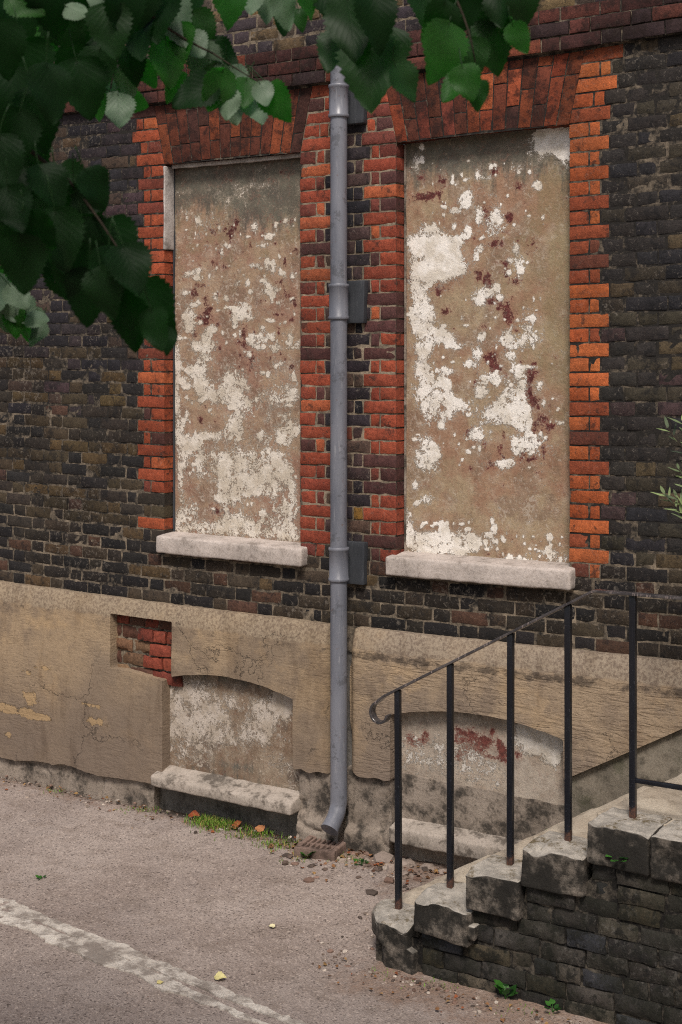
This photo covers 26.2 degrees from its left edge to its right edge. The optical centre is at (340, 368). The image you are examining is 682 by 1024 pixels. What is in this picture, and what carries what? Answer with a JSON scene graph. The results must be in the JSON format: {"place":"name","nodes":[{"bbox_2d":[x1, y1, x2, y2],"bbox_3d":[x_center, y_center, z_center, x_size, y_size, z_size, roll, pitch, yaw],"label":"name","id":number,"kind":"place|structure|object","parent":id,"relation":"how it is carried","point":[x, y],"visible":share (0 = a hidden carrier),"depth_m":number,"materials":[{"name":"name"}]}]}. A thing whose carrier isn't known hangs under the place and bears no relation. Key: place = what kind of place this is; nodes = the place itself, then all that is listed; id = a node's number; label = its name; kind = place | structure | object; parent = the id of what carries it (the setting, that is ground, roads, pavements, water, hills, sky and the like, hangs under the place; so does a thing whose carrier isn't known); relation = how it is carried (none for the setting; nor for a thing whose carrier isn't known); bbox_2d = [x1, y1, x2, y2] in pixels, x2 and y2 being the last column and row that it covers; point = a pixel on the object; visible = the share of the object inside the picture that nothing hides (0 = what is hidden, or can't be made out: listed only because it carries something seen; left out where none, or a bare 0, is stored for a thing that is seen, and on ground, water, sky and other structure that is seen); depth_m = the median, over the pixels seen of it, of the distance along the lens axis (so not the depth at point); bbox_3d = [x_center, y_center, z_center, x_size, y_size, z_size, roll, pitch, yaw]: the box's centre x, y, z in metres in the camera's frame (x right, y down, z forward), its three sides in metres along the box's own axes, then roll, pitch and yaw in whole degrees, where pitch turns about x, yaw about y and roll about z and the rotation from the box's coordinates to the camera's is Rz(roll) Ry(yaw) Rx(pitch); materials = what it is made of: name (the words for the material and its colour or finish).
{"place":"outdoors","nodes":[
{"label":"outdoors","id":0,"kind":"place"},
{"bbox_2d":[1,775,579,1023],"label":"loose gravel","id":1,"kind":"structure","parent":0,"point":[386,858],"depth_m":7.90,"materials":[{"name":"gravel"}]},
{"bbox_2d":[39,788,553,1016],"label":"grass","id":2,"kind":"structure","parent":0,"point":[199,821],"depth_m":8.61,"materials":[{"name":"green plant"}]},
{"bbox_2d":[232,820,241,826],"bbox_3d":[-0.622,2.680,8.652,0.068,0.022,0.060,0,0,33],"label":"fallen leaf","id":3,"kind":"object","parent":2,"relation":"on","point":[235,823],"visible":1,"depth_m":8.65,"materials":[{"name":"orange plant"}]},
{"bbox_2d":[255,825,264,831],"bbox_3d":[-0.473,2.680,8.563,0.059,0.026,0.065,0,0,-4],"label":"fallen leaf","id":4,"kind":"object","parent":2,"relation":"on","point":[260,827],"visible":1,"depth_m":8.57,"materials":[{"name":"orange plant"}]},
{"bbox_2d":[0,778,607,1023],"bbox_3d":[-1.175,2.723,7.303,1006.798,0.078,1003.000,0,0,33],"label":"ground","id":5,"kind":"structure","parent":0,"point":[103,879],"depth_m":7.27,"materials":[{"name":"grey asphalt"}]},
{"bbox_2d":[0,898,307,1023],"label":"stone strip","id":6,"kind":"object","parent":5,"relation":"on","point":[100,950],"visible":1,"depth_m":6.81,"materials":[{"name":"white paint"}]},
{"bbox_2d":[188,810,199,816],"bbox_3d":[-0.890,2.678,8.834,0.062,0.029,0.064,0,0,-27],"label":"fallen leaf","id":7,"kind":"object","parent":5,"relation":"on","point":[195,812],"visible":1,"depth_m":8.84,"materials":[{"name":"orange plant"}]},
{"bbox_2d":[214,971,226,979],"bbox_3d":[-0.547,2.734,6.607,0.057,0.023,0.046,0,0,33],"label":"fallen leaf","id":8,"kind":"object","parent":5,"relation":"on","point":[219,975],"visible":1,"depth_m":6.62,"materials":[{"name":"yellow plant"}]},
{"bbox_2d":[0,0,539,355],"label":"tree","id":9,"kind":"object","parent":5,"relation":"on","point":[75,247],"visible":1,"depth_m":2.79,"materials":[{"name":"green plant"}]},
{"bbox_2d":[2,775,581,1023],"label":"leaf litter","id":10,"kind":"object","parent":5,"relation":"on","point":[428,877],"visible":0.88,"depth_m":7.91,"materials":[{"name":"brown plant"}]},
{"bbox_2d":[294,835,345,860],"bbox_3d":[-0.104,2.708,8.219,0.248,0.110,0.248,0,0,21],"label":"drain gully","id":11,"kind":"object","parent":5,"relation":"on","point":[327,850],"visible":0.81,"depth_m":8.14,"materials":[{"name":"brick"}]},
{"bbox_2d":[0,0,681,867],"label":"brick building","id":12,"kind":"structure","parent":5,"relation":"on","point":[514,344],"depth_m":8.18,"materials":[{"name":"brick"}]},
{"bbox_2d":[151,657,300,814],"bbox_3d":[-0.685,2.161,8.702,1.057,0.777,0.154,0,0,33],"label":"basement window","id":13,"kind":"structure","parent":12,"relation":"in","point":[231,741],"depth_m":8.73,"materials":[{"name":"paint"}]},
{"bbox_2d":[130,85,329,566],"bbox_3d":[-0.650,-0.249,8.781,1.610,2.773,0.184,0,0,33],"label":"blocked window","id":14,"kind":"structure","parent":12,"relation":"in","point":[232,228],"depth_m":8.83,"materials":[{"name":"paint"}]},
{"bbox_2d":[321,66,367,835],"bbox_3d":[-0.005,-0.304,8.187,0.221,5.791,0.248,0,0,33],"label":"downpipe","id":15,"kind":"object","parent":12,"relation":"attached to","point":[347,305],"visible":0.94,"depth_m":8.16,"materials":[{"name":"grey metal"}]},
{"bbox_2d":[389,711,574,867],"bbox_3d":[0.714,2.261,7.792,1.101,0.978,0.143,0,0,33],"label":"basement window","id":16,"kind":"structure","parent":12,"relation":"in","point":[480,741],"depth_m":7.84,"materials":[{"name":"grey paint"}]},
{"bbox_2d":[362,44,622,590],"bbox_3d":[0.754,-0.247,7.855,1.628,2.779,0.184,0,0,33],"label":"blocked window","id":17,"kind":"structure","parent":12,"relation":"in","point":[487,408],"depth_m":7.88,"materials":[{"name":"paint"}]},
{"bbox_2d":[353,858,368,864],"bbox_3d":[0.098,2.698,8.016,0.095,0.034,0.090,0,0,33],"label":"weed","id":18,"kind":"object","parent":5,"relation":"on","point":[362,860],"visible":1,"depth_m":8.03,"materials":[{"name":"green plant"}]},
{"bbox_2d":[494,980,517,999],"bbox_3d":[0.711,2.717,6.415,0.106,0.094,0.106,0,0,-27],"label":"weed","id":19,"kind":"object","parent":5,"relation":"on","point":[501,987],"visible":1,"depth_m":6.41,"materials":[{"name":"green plant"}]},
{"bbox_2d":[371,773,681,1023],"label":"stone steps","id":20,"kind":"structure","parent":5,"relation":"on","point":[580,924],"depth_m":6.29,"materials":[{"name":"grey stone"}]},
{"bbox_2d":[369,589,681,909],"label":"stair railing","id":21,"kind":"object","parent":20,"relation":"on","point":[634,780],"visible":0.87,"depth_m":6.56,"materials":[{"name":"black metal"}]},
{"bbox_2d":[605,854,627,861],"bbox_3d":[1.174,2.043,6.126,0.130,0.041,0.139,0,0,33],"label":"weed","id":22,"kind":"object","parent":20,"relation":"on","point":[606,855],"visible":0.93,"depth_m":6.09,"materials":[{"name":"green plant"}]},
{"bbox_2d":[544,998,560,1012],"bbox_3d":[0.905,2.739,6.287,0.074,0.052,0.102,0,0,3],"label":"weed","id":23,"kind":"object","parent":5,"relation":"on","point":[550,1002],"visible":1,"depth_m":6.29,"materials":[{"name":"green plant"}]},
{"bbox_2d":[651,416,681,525],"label":"shrub","id":24,"kind":"object","parent":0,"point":[668,496],"visible":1,"depth_m":6.59,"materials":[{"name":"green plant"}]}
]}

